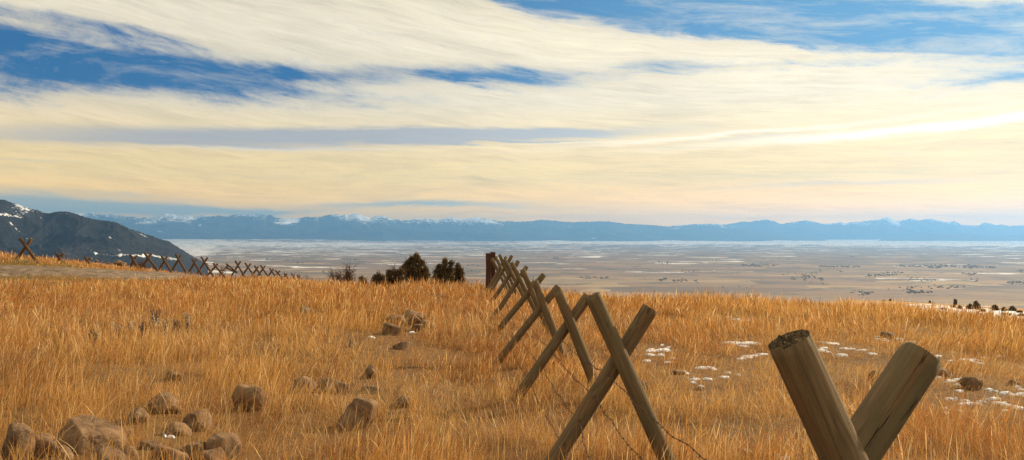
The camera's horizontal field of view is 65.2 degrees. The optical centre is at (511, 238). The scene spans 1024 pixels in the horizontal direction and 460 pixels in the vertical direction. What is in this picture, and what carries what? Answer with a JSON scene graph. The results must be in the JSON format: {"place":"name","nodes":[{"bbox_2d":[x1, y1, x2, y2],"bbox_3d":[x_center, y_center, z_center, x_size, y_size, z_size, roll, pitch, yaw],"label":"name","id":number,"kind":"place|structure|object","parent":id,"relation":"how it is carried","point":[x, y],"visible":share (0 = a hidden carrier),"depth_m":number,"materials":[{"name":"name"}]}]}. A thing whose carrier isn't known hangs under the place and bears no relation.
{"place":"outdoors","nodes":[
{"label":"outdoors","id":0,"kind":"place"},
{"bbox_2d":[0,199,207,275],"bbox_3d":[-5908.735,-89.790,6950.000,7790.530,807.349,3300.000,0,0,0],"label":"wooded mountain","id":1,"kind":"structure","parent":0,"point":[70,235],"depth_m":6709.43,"materials":[{"name":"grey stone"}]},
{"bbox_2d":[0,265,213,279],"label":"gravel road","id":2,"kind":"structure","parent":0,"point":[14,270],"depth_m":34.00,"materials":[{"name":"beige gravel"}]},
{"bbox_2d":[123,428,132,436],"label":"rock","id":3,"kind":"object","parent":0,"point":[127,432],"visible":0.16,"depth_m":6.70,"materials":[{"name":"stone"}]},
{"bbox_2d":[140,383,154,393],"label":"rock","id":4,"kind":"object","parent":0,"point":[146,386],"visible":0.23,"depth_m":8.78,"materials":[{"name":"stone"}]},
{"bbox_2d":[75,212,826,240],"bbox_3d":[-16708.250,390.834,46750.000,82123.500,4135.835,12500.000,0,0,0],"label":"mountain range","id":5,"kind":"structure","parent":0,"point":[355,226],"depth_m":46186.12,"materials":[{"name":"blue stone"}]},
{"bbox_2d":[0,239,1023,459],"bbox_3d":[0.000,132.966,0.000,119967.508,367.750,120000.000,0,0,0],"label":"ground","id":6,"kind":"structure","parent":0,"point":[626,267],"depth_m":4102.67,"materials":[{"name":"soil"}]},
{"bbox_2d":[1,422,34,459],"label":"rock","id":7,"kind":"object","parent":6,"relation":"on","point":[15,430],"visible":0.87,"depth_m":5.89,"materials":[{"name":"stone"}]},
{"bbox_2d":[15,238,39,263],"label":"cross post","id":8,"kind":"object","parent":6,"relation":"on","point":[26,247],"visible":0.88,"depth_m":39.91,"materials":[{"name":"red wood"}]},
{"bbox_2d":[32,433,56,458],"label":"rock","id":9,"kind":"object","parent":6,"relation":"on","point":[46,437],"visible":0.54,"depth_m":6.03,"materials":[{"name":"stone"}]},
{"bbox_2d":[54,252,65,263],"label":"cross post","id":10,"kind":"object","parent":6,"relation":"on","point":[59,257],"visible":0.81,"depth_m":43.91,"materials":[{"name":"red wood"}]},
{"bbox_2d":[51,445,73,459],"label":"rock","id":11,"kind":"object","parent":6,"relation":"on","point":[67,450],"visible":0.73,"depth_m":5.93,"materials":[{"name":"stone"}]},
{"bbox_2d":[84,256,91,264],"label":"cross post","id":12,"kind":"object","parent":6,"relation":"on","point":[88,259],"visible":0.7,"depth_m":47.91,"materials":[{"name":"red wood"}]},
{"bbox_2d":[54,414,126,454],"bbox_3d":[-3.350,1.639,6.338,0.572,0.358,0.428,17,1,0],"label":"rock","id":13,"kind":"object","parent":6,"relation":"on","point":[83,424],"visible":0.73,"depth_m":6.29,"materials":[{"name":"stone"}]},
{"bbox_2d":[88,329,98,351],"bbox_3d":[-6.046,1.487,11.557,0.154,0.380,0.076,0,0,0],"label":"weed","id":14,"kind":"object","parent":6,"relation":"on","point":[95,335],"visible":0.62,"depth_m":11.55,"materials":[{"name":"brown plant"}]},
{"bbox_2d":[97,446,132,459],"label":"rock","id":15,"kind":"object","parent":6,"relation":"on","point":[101,451],"visible":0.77,"depth_m":5.77,"materials":[{"name":"stone"}]},
{"bbox_2d":[113,260,121,265],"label":"rock","id":16,"kind":"object","parent":6,"relation":"on","point":[117,262],"visible":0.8,"depth_m":49.90,"materials":[{"name":"stone"}]},
{"bbox_2d":[120,446,137,459],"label":"rock","id":17,"kind":"object","parent":6,"relation":"on","point":[126,450],"visible":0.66,"depth_m":6.02,"materials":[{"name":"stone"}]},
{"bbox_2d":[127,319,135,333],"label":"weed","id":18,"kind":"object","parent":6,"relation":"on","point":[130,329],"visible":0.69,"depth_m":12.97,"materials":[{"name":"brown plant"}]},
{"bbox_2d":[128,254,139,270],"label":"cross post","id":19,"kind":"object","parent":6,"relation":"on","point":[133,260],"visible":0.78,"depth_m":51.91,"materials":[{"name":"red wood"}]},
{"bbox_2d":[126,407,151,424],"bbox_3d":[-3.442,1.664,7.342,0.280,0.196,0.257,10,11,25],"label":"rock","id":20,"kind":"object","parent":6,"relation":"on","point":[137,411],"visible":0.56,"depth_m":7.26,"materials":[{"name":"stone"}]},
{"bbox_2d":[128,260,150,269],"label":"bare shrub","id":21,"kind":"object","parent":6,"relation":"on","point":[144,266],"visible":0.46,"depth_m":54.91,"materials":[{"name":"brown plant"}]},
{"bbox_2d":[138,321,146,339],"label":"weed","id":22,"kind":"object","parent":6,"relation":"on","point":[142,328],"visible":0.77,"depth_m":12.61,"materials":[{"name":"brown plant"}]},
{"bbox_2d":[140,252,159,271],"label":"cross post","id":23,"kind":"object","parent":6,"relation":"on","point":[149,259],"visible":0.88,"depth_m":53.91,"materials":[{"name":"red wood"}]},
{"bbox_2d":[139,440,161,449],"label":"rock","id":24,"kind":"object","parent":6,"relation":"on","point":[150,444],"visible":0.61,"depth_m":6.35,"materials":[{"name":"stone"}]},
{"bbox_2d":[147,315,157,333],"bbox_3d":[-5.915,1.482,13.178,0.172,0.472,0.071,0,0,-8],"label":"weed","id":25,"kind":"object","parent":6,"relation":"on","point":[151,321],"visible":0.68,"depth_m":13.17,"materials":[{"name":"brown plant"}]},
{"bbox_2d":[151,308,160,333],"bbox_3d":[-6.136,1.466,13.777,0.154,0.539,0.070,0,0,-7],"label":"weed","id":26,"kind":"object","parent":6,"relation":"on","point":[156,316],"visible":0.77,"depth_m":13.77,"materials":[{"name":"brown plant"}]},
{"bbox_2d":[148,392,181,413],"bbox_3d":[-3.370,1.640,7.728,0.274,0.285,0.251,0,0,22],"label":"rock","id":27,"kind":"object","parent":6,"relation":"on","point":[162,399],"visible":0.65,"depth_m":7.70,"materials":[{"name":"stone"}]},
{"bbox_2d":[162,319,168,339],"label":"weed","id":28,"kind":"object","parent":6,"relation":"on","point":[164,325],"visible":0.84,"depth_m":12.88,"materials":[{"name":"brown plant"}]},
{"bbox_2d":[158,255,172,272],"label":"cross post","id":29,"kind":"object","parent":6,"relation":"on","point":[165,262],"visible":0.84,"depth_m":56.91,"materials":[{"name":"red wood"}]},
{"bbox_2d":[151,445,188,459],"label":"rock","id":30,"kind":"object","parent":6,"relation":"on","point":[181,454],"visible":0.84,"depth_m":5.92,"materials":[{"name":"stone"}]},
{"bbox_2d":[165,371,183,380],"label":"rock","id":31,"kind":"object","parent":6,"relation":"on","point":[174,376],"visible":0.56,"depth_m":9.52,"materials":[{"name":"stone"}]},
{"bbox_2d":[173,319,180,337],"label":"weed","id":32,"kind":"object","parent":6,"relation":"on","point":[175,323],"visible":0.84,"depth_m":13.29,"materials":[{"name":"brown plant"}]},
{"bbox_2d":[163,422,191,435],"bbox_3d":[-2.905,1.689,6.977,0.236,0.173,0.146,18,-6,-22],"label":"rock","id":33,"kind":"object","parent":6,"relation":"on","point":[173,427],"visible":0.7,"depth_m":6.94,"materials":[{"name":"stone"}]},
{"bbox_2d":[171,254,187,273],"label":"cross post","id":34,"kind":"object","parent":6,"relation":"on","point":[180,262],"visible":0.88,"depth_m":59.89,"materials":[{"name":"red wood"}]},
{"bbox_2d":[183,312,191,335],"bbox_3d":[-5.716,1.525,14.098,0.125,0.473,0.109,0,0,0],"label":"weed","id":35,"kind":"object","parent":6,"relation":"on","point":[188,323],"visible":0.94,"depth_m":14.09,"materials":[{"name":"brown plant"}]},
{"bbox_2d":[181,441,205,459],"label":"rock","id":36,"kind":"object","parent":6,"relation":"on","point":[188,447],"visible":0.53,"depth_m":6.18,"materials":[{"name":"stone"}]},
{"bbox_2d":[188,258,202,275],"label":"cross post","id":37,"kind":"object","parent":6,"relation":"on","point":[196,266],"visible":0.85,"depth_m":63.90,"materials":[{"name":"red wood"}]},
{"bbox_2d":[183,409,211,431],"bbox_3d":[-2.857,1.707,7.296,0.255,0.292,0.286,0,0,-6],"label":"rock","id":38,"kind":"object","parent":6,"relation":"on","point":[188,420],"visible":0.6,"depth_m":7.20,"materials":[{"name":"stone"}]},
{"bbox_2d":[197,256,213,276],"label":"cross post","id":39,"kind":"object","parent":6,"relation":"on","point":[206,265],"visible":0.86,"depth_m":65.89,"materials":[{"name":"red wood"}]},
{"bbox_2d":[200,447,225,459],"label":"rock","id":40,"kind":"object","parent":6,"relation":"on","point":[208,453],"visible":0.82,"depth_m":6.10,"materials":[{"name":"stone"}]},
{"bbox_2d":[206,263,225,276],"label":"cross post","id":41,"kind":"object","parent":6,"relation":"on","point":[217,268],"visible":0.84,"depth_m":68.89,"materials":[{"name":"brown wood"}]},
{"bbox_2d":[205,432,241,458],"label":"rock","id":42,"kind":"object","parent":6,"relation":"on","point":[217,439],"visible":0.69,"depth_m":6.29,"materials":[{"name":"stone"}]},
{"bbox_2d":[231,260,244,276],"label":"cross post","id":43,"kind":"object","parent":6,"relation":"on","point":[238,266],"visible":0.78,"depth_m":73.89,"materials":[{"name":"red wood"}]},
{"bbox_2d":[241,262,254,276],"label":"cross post","id":44,"kind":"object","parent":6,"relation":"on","point":[247,266],"visible":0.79,"depth_m":76.89,"materials":[{"name":"brown wood"}]},
{"bbox_2d":[232,384,268,410],"bbox_3d":[-2.709,1.657,8.284,0.370,0.334,0.269,-4,-1,-26],"label":"rock","id":45,"kind":"object","parent":6,"relation":"on","point":[245,396],"visible":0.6,"depth_m":8.18,"materials":[{"name":"stone"}]},
{"bbox_2d":[253,265,262,277],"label":"cross post","id":46,"kind":"object","parent":6,"relation":"on","point":[256,269],"visible":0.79,"depth_m":79.89,"materials":[{"name":"brown wood"}]},
{"bbox_2d":[256,265,269,277],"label":"cross post","id":47,"kind":"object","parent":6,"relation":"on","point":[262,269],"visible":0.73,"depth_m":82.89,"materials":[{"name":"brown wood"}]},
{"bbox_2d":[290,376,315,392],"bbox_3d":[-2.413,1.730,9.238,0.295,0.262,0.218,0,0,-22],"label":"rock","id":48,"kind":"object","parent":6,"relation":"on","point":[304,379],"visible":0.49,"depth_m":9.20,"materials":[{"name":"stone"}]},
{"bbox_2d":[300,306,314,317],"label":"rock","id":49,"kind":"object","parent":6,"relation":"on","point":[304,307],"visible":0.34,"depth_m":18.17,"materials":[{"name":"stone"}]},
{"bbox_2d":[316,378,340,393],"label":"rock","id":50,"kind":"object","parent":6,"relation":"on","point":[330,384],"visible":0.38,"depth_m":9.28,"materials":[{"name":"stone"}]},
{"bbox_2d":[325,269,335,282],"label":"bare shrub","id":51,"kind":"object","parent":6,"relation":"on","point":[331,276],"visible":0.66,"depth_m":41.96,"materials":[{"name":"brown plant"}]},
{"bbox_2d":[328,267,346,280],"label":"bare shrub","id":52,"kind":"object","parent":6,"relation":"on","point":[340,277],"visible":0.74,"depth_m":40.98,"materials":[{"name":"brown plant"}]},
{"bbox_2d":[337,382,349,394],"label":"rock","id":53,"kind":"object","parent":6,"relation":"on","point":[343,388],"visible":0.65,"depth_m":9.21,"materials":[{"name":"stone"}]},
{"bbox_2d":[341,260,358,282],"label":"bare shrub","id":54,"kind":"object","parent":6,"relation":"on","point":[348,274],"visible":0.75,"depth_m":41.96,"materials":[{"name":"brown plant"}]},
{"bbox_2d":[347,340,354,347],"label":"rock","id":55,"kind":"object","parent":6,"relation":"on","point":[350,343],"visible":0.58,"depth_m":13.28,"materials":[{"name":"stone"}]},
{"bbox_2d":[336,398,377,430],"bbox_3d":[-1.506,1.762,7.775,0.420,0.427,0.268,0,0,-26],"label":"rock","id":56,"kind":"object","parent":6,"relation":"on","point":[362,405],"visible":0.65,"depth_m":7.71,"materials":[{"name":"stone"}]},
{"bbox_2d":[357,273,368,284],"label":"juniper bush","id":57,"kind":"object","parent":6,"relation":"on","point":[361,277],"visible":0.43,"depth_m":36.97,"materials":[{"name":"green plant"}]},
{"bbox_2d":[362,364,374,378],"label":"rock","id":58,"kind":"object","parent":6,"relation":"on","point":[369,371],"visible":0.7,"depth_m":10.42,"materials":[{"name":"stone"}]},
{"bbox_2d":[361,385,383,393],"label":"rock","id":59,"kind":"object","parent":6,"relation":"on","point":[372,388],"visible":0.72,"depth_m":9.32,"materials":[{"name":"stone"}]},
{"bbox_2d":[370,269,389,285],"bbox_3d":[-5.981,1.914,36.010,0.936,1.129,0.704,0,0,-16],"label":"juniper bush","id":60,"kind":"object","parent":6,"relation":"on","point":[378,277],"visible":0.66,"depth_m":35.92,"materials":[{"name":"green plant"}]},
{"bbox_2d":[382,322,401,335],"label":"rock","id":61,"kind":"object","parent":6,"relation":"on","point":[394,330],"visible":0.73,"depth_m":15.11,"materials":[{"name":"stone"}]},
{"bbox_2d":[386,315,405,324],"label":"rock","id":62,"kind":"object","parent":6,"relation":"on","point":[391,316],"visible":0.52,"depth_m":16.97,"materials":[{"name":"stone"}]},
{"bbox_2d":[384,265,409,287],"bbox_3d":[-5.335,1.886,37.029,1.323,1.378,1.006,0,0,0],"label":"juniper bush","id":63,"kind":"object","parent":6,"relation":"on","point":[394,274],"visible":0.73,"depth_m":36.86,"materials":[{"name":"green plant"}]},
{"bbox_2d":[394,395,410,407],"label":"rock","id":64,"kind":"object","parent":6,"relation":"on","point":[400,400],"visible":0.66,"depth_m":8.68,"materials":[{"name":"stone"}]},
{"bbox_2d":[392,341,412,349],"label":"rock","id":65,"kind":"object","parent":6,"relation":"on","point":[402,345],"visible":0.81,"depth_m":13.38,"materials":[{"name":"stone"}]},
{"bbox_2d":[407,315,420,324],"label":"rock","id":66,"kind":"object","parent":6,"relation":"on","point":[414,319],"visible":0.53,"depth_m":16.88,"materials":[{"name":"stone"}]},
{"bbox_2d":[403,309,426,321],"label":"rock","id":67,"kind":"object","parent":6,"relation":"on","point":[409,312],"visible":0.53,"depth_m":17.65,"materials":[{"name":"stone"}]},
{"bbox_2d":[400,251,431,285],"bbox_3d":[-4.645,1.638,37.945,1.720,2.181,1.212,0,0,0],"label":"juniper tree","id":68,"kind":"object","parent":6,"relation":"on","point":[417,268],"visible":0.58,"depth_m":37.79,"materials":[{"name":"green plant"}]},
{"bbox_2d":[411,324,422,330],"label":"rock","id":69,"kind":"object","parent":6,"relation":"on","point":[417,326],"visible":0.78,"depth_m":15.84,"materials":[{"name":"stone"}]},
{"bbox_2d":[421,320,435,328],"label":"rock","id":70,"kind":"object","parent":6,"relation":"on","point":[424,322],"visible":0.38,"depth_m":16.57,"materials":[{"name":"stone"}]},
{"bbox_2d":[434,293,449,301],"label":"rock","id":71,"kind":"object","parent":6,"relation":"on","point":[440,296],"visible":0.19,"depth_m":24.82,"materials":[{"name":"stone"}]},
{"bbox_2d":[431,257,455,285],"bbox_3d":[-3.312,1.815,38.963,1.432,1.982,0.947,0,0,0],"label":"juniper bush","id":72,"kind":"object","parent":6,"relation":"on","point":[441,271],"visible":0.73,"depth_m":38.87,"materials":[{"name":"green plant"}]},
{"bbox_2d":[454,262,466,284],"bbox_3d":[-2.652,1.954,39.551,0.828,1.666,0.679,0,0,8],"label":"juniper bush","id":73,"kind":"object","parent":6,"relation":"on","point":[459,273],"visible":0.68,"depth_m":39.44,"materials":[{"name":"green plant"}]},
{"bbox_2d":[486,253,490,287],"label":"end post","id":74,"kind":"object","parent":6,"relation":"on","point":[488,268],"visible":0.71,"depth_m":31.90,"materials":[{"name":"brown wood"}]},
{"bbox_2d":[490,252,495,279],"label":"end post","id":75,"kind":"object","parent":6,"relation":"on","point":[493,270],"visible":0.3,"depth_m":32.20,"materials":[{"name":"brown wood"}]},
{"bbox_2d":[486,258,508,291],"bbox_3d":[-0.542,1.565,31.004,1.265,1.660,0.235,0,0,0],"label":"cross post","id":76,"kind":"object","parent":6,"relation":"on","point":[495,265],"visible":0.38,"depth_m":30.91,"materials":[{"name":"brown wood"}]},
{"bbox_2d":[487,256,514,297],"bbox_3d":[-0.431,1.510,29.497,1.393,1.769,0.246,0,0,0],"label":"cross post","id":77,"kind":"object","parent":6,"relation":"on","point":[500,266],"visible":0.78,"depth_m":29.43,"materials":[{"name":"brown wood"}]},
{"bbox_2d":[486,254,517,297],"bbox_3d":[-0.312,1.398,26.995,1.418,1.775,0.234,0,0,0],"label":"cross post","id":78,"kind":"object","parent":6,"relation":"on","point":[504,269],"visible":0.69,"depth_m":26.98,"materials":[{"name":"brown wood"}]},
{"bbox_2d":[491,259,528,303],"bbox_3d":[-0.086,1.407,23.497,1.514,1.654,0.241,0,0,0],"label":"cross post","id":79,"kind":"object","parent":6,"relation":"on","point":[511,274],"visible":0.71,"depth_m":23.42,"materials":[{"name":"brown wood"}]},
{"bbox_2d":[0,250,1023,459],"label":"dry grass","id":80,"kind":"structure","parent":6,"relation":"on","point":[260,293],"depth_m":11.81,"materials":[{"name":"plant"}]},
{"bbox_2d":[222,263,237,273],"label":"fallen cross post","id":81,"kind":"object","parent":80,"relation":"on","point":[232,269],"visible":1,"depth_m":71.39,"materials":[{"name":"red wood"}]},
{"bbox_2d":[493,262,539,318],"bbox_3d":[0.106,1.389,19.998,1.459,1.646,0.216,0,0,0],"label":"cross post","id":82,"kind":"object","parent":6,"relation":"on","point":[519,279],"visible":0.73,"depth_m":19.94,"materials":[{"name":"brown wood"}]},
{"bbox_2d":[494,268,549,333],"bbox_3d":[0.206,1.371,16.495,1.416,1.530,0.239,0,0,0],"label":"cross post","id":83,"kind":"object","parent":6,"relation":"on","point":[529,292],"visible":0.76,"depth_m":16.48,"materials":[{"name":"brown wood"}]},
{"bbox_2d":[494,280,568,362],"bbox_3d":[0.283,1.450,12.997,1.420,1.568,0.245,0,0,0],"label":"cross post","id":84,"kind":"object","parent":6,"relation":"on","point":[542,306],"visible":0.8,"depth_m":12.99,"materials":[{"name":"brown wood"}]},
{"bbox_2d":[510,289,605,401],"bbox_3d":[0.520,1.377,9.500,1.319,1.561,0.248,0,0,0],"label":"cross post","id":85,"kind":"object","parent":6,"relation":"on","point":[569,324],"visible":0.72,"depth_m":9.50,"materials":[{"name":"brown wood"}]},
{"bbox_2d":[115,255,1023,295],"bbox_3d":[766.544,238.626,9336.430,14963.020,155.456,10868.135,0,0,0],"label":"woodland","id":86,"kind":"object","parent":6,"relation":"on","point":[910,290],"visible":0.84,"depth_m":6698.71,"materials":[{"name":"plant"}]},
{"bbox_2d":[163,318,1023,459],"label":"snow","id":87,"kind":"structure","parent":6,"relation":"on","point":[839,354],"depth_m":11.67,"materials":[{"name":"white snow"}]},
{"bbox_2d":[545,292,675,459],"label":"cross post","id":88,"kind":"object","parent":6,"relation":"on","point":[619,361],"visible":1,"depth_m":5.83,"materials":[{"name":"brown wood"}]},
{"bbox_2d":[491,285,566,458],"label":"barbed wire","id":89,"kind":"object","parent":88,"relation":"attached to","point":[536,397],"visible":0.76,"depth_m":7.86,"materials":[{"name":"metal"}]},
{"bbox_2d":[497,282,588,457],"bbox_3d":[-0.045,1.477,16.852,0.204,0.304,28.305,0,0,-2],"label":"barbed wire","id":90,"kind":"object","parent":88,"relation":"attached to","point":[553,386],"visible":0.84,"depth_m":7.45,"materials":[{"name":"metal"}]},
{"bbox_2d":[501,278,642,459],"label":"barbed wire","id":91,"kind":"object","parent":88,"relation":"attached to","point":[587,390],"visible":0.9,"depth_m":5.84,"materials":[{"name":"metal"}]},
{"bbox_2d":[504,274,706,459],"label":"barbed wire","id":92,"kind":"object","parent":88,"relation":"attached to","point":[626,392],"visible":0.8,"depth_m":4.96,"materials":[{"name":"metal"}]},
{"bbox_2d":[640,379,649,393],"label":"rock","id":93,"kind":"object","parent":6,"relation":"on","point":[642,382],"visible":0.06,"depth_m":9.94,"materials":[{"name":"stone"}]},
{"bbox_2d":[672,370,686,374],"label":"rock","id":94,"kind":"object","parent":6,"relation":"on","point":[677,371],"visible":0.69,"depth_m":11.34,"materials":[{"name":"stone"}]},
{"bbox_2d":[729,447,754,458],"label":"rock","id":95,"kind":"object","parent":6,"relation":"on","point":[743,452],"visible":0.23,"depth_m":6.74,"materials":[{"name":"stone"}]},
{"bbox_2d":[768,329,941,459],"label":"cross post","id":96,"kind":"object","parent":6,"relation":"on","point":[871,428],"visible":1,"depth_m":2.20,"materials":[{"name":"brown wood"}]},
{"bbox_2d":[868,370,879,379],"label":"rock","id":97,"kind":"object","parent":6,"relation":"on","point":[872,372],"visible":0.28,"depth_m":11.11,"materials":[{"name":"stone"}]},
{"bbox_2d":[880,331,893,338],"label":"rock","id":98,"kind":"object","parent":6,"relation":"on","point":[889,334],"visible":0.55,"depth_m":17.64,"materials":[{"name":"stone"}]},
{"bbox_2d":[936,368,948,377],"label":"rock","id":99,"kind":"object","parent":6,"relation":"on","point":[945,372],"visible":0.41,"depth_m":11.49,"materials":[{"name":"stone"}]},
{"bbox_2d":[958,377,982,389],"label":"rock","id":100,"kind":"object","parent":6,"relation":"on","point":[971,382],"visible":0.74,"depth_m":10.42,"materials":[{"name":"stone"}]},
{"bbox_2d":[972,301,982,309],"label":"juniper bush","id":101,"kind":"object","parent":6,"relation":"on","point":[976,303],"visible":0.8,"depth_m":181.16,"materials":[{"name":"green plant"}]},
{"bbox_2d":[990,304,998,310],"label":"juniper bush","id":102,"kind":"object","parent":6,"relation":"on","point":[995,307],"visible":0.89,"depth_m":183.72,"materials":[{"name":"green plant"}]},
{"bbox_2d":[1008,305,1016,310],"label":"juniper bush","id":103,"kind":"object","parent":6,"relation":"on","point":[1012,308],"visible":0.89,"depth_m":185.83,"materials":[{"name":"green plant"}]},
{"bbox_2d":[1008,380,1018,385],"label":"rock","id":104,"kind":"object","parent":6,"relation":"on","point":[1012,383],"visible":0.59,"depth_m":10.90,"materials":[{"name":"stone"}]},
{"bbox_2d":[0,0,1023,225],"label":"sky","id":105,"kind":"structure","parent":0,"point":[644,112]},
{"bbox_2d":[674,217,1023,239],"bbox_3d":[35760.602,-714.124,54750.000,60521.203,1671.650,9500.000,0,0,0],"label":"hazy mountain range","id":106,"kind":"structure","parent":0,"point":[886,228],"depth_m":55454.79,"materials":[{"name":"blue stone"}]},
{"bbox_2d":[873,234,1023,240],"bbox_3d":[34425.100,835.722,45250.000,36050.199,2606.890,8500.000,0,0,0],"label":"snowy foothills","id":107,"kind":"structure","parent":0,"point":[958,237],"depth_m":44411.14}
]}

